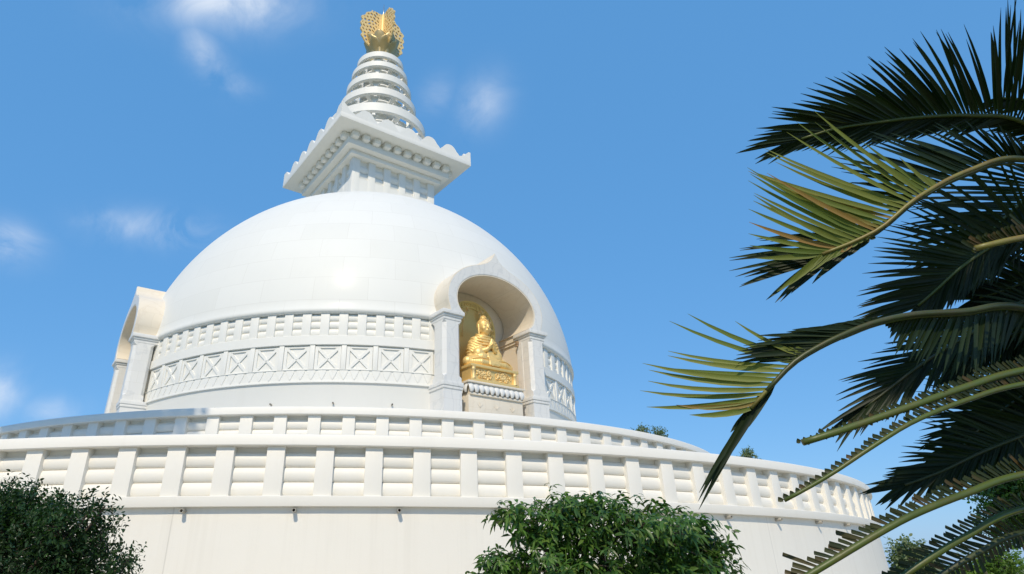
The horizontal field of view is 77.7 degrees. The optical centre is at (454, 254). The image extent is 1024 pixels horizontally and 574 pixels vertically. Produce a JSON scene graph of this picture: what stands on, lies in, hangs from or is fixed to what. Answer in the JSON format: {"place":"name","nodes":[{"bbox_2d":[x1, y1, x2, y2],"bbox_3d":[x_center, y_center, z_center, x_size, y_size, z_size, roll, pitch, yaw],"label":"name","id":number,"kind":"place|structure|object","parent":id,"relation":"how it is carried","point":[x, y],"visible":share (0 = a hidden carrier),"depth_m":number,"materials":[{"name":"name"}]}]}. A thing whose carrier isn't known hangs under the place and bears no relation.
{"place":"outdoors","nodes":[
{"label":"outdoors","id":0,"kind":"place"},
{"bbox_2d":[0,0,1023,566],"label":"sky","id":1,"kind":"structure","parent":0,"point":[604,139],"materials":[{"name":"blue"}]},
{"label":"ground","id":2,"kind":"structure","parent":0,"visible":0},
{"bbox_2d":[0,469,146,573],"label":"garden tree","id":3,"kind":"object","parent":2,"relation":"on","point":[26,523],"visible":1,"depth_m":5.98,"materials":[{"name":"green plant"}]},
{"bbox_2d":[21,507,888,573],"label":"terrace wall","id":4,"kind":"structure","parent":2,"relation":"on","point":[316,540],"depth_m":10.17,"materials":[{"name":"white paint"}]},
{"bbox_2d":[0,434,880,525],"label":"balustrade","id":5,"kind":"object","parent":4,"relation":"on","point":[226,470],"visible":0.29,"depth_m":10.75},
{"bbox_3d":[-4.477,12.335,28.384,31.100,1.495,31.100,3,-27,-8],"label":"terrace wall","id":6,"kind":"object","parent":4,"relation":"on","visible":0},
{"bbox_2d":[104,7,575,421],"bbox_3d":[-4.860,-2.804,35.628,21.163,32.200,21.163,3,-27,-8],"label":"stupa","id":7,"kind":"object","parent":6,"relation":"on","point":[360,271],"visible":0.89,"depth_m":23.89,"materials":[{"name":"paint"}]},
{"bbox_2d":[462,379,524,415],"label":"plinth","id":8,"kind":"structure","parent":7,"relation":"on","point":[480,397],"depth_m":22.09,"materials":[{"name":"beige stone"}]},
{"bbox_2d":[460,363,518,387],"bbox_3d":[1.106,4.574,23.071,2.160,0.649,1.370,17,-31,-31],"label":"throne","id":9,"kind":"object","parent":8,"relation":"on","point":[486,374],"visible":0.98,"depth_m":22.55,"materials":[{"name":"gold metal"}]},
{"bbox_2d":[459,301,494,366],"bbox_3d":[0.707,3.297,24.336,2.279,3.263,0.473,17,-31,-31],"label":"aureole","id":10,"kind":"object","parent":9,"relation":"on","point":[473,312],"visible":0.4,"depth_m":24.68,"materials":[{"name":"gold metal"}]},
{"bbox_2d":[462,315,512,370],"bbox_3d":[1.163,3.295,23.637,2.204,2.261,1.109,17,-31,-31],"label":"buddha statue","id":11,"kind":"object","parent":9,"relation":"on","point":[482,348],"visible":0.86,"depth_m":23.19,"materials":[{"name":"gold metal"}]},
{"bbox_2d":[0,406,708,452],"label":"balustrade","id":12,"kind":"object","parent":6,"relation":"on","point":[335,421],"visible":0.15,"depth_m":15.55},
{"bbox_2d":[465,483,750,573],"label":"garden tree","id":13,"kind":"object","parent":2,"relation":"on","point":[668,544],"visible":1,"depth_m":6.28,"materials":[{"name":"green plant"}]},
{"bbox_2d":[630,422,667,436],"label":"tree","id":14,"kind":"object","parent":2,"relation":"on","point":[646,429],"visible":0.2,"depth_m":77.76,"materials":[{"name":"green plant"}]},
{"bbox_2d":[738,445,758,458],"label":"tree","id":15,"kind":"object","parent":2,"relation":"on","point":[746,452],"visible":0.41,"depth_m":74.83,"materials":[{"name":"green plant"}]},
{"bbox_2d":[640,0,1023,573],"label":"cycad palm","id":16,"kind":"object","parent":2,"relation":"on","point":[980,443],"visible":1,"depth_m":1.37,"materials":[{"name":"green plant"}]},
{"bbox_2d":[882,533,942,573],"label":"tree","id":17,"kind":"object","parent":2,"relation":"on","point":[905,544],"visible":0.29,"depth_m":41.93,"materials":[{"name":"green plant"}]},
{"bbox_2d":[940,545,1023,573],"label":"tree","id":18,"kind":"object","parent":2,"relation":"on","point":[1006,563],"visible":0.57,"depth_m":17.69,"materials":[{"name":"green plant"}]},
{"bbox_2d":[962,470,1023,555],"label":"tree","id":19,"kind":"object","parent":2,"relation":"on","point":[1015,487],"visible":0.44,"depth_m":25.77,"materials":[{"name":"green plant"}]}
]}

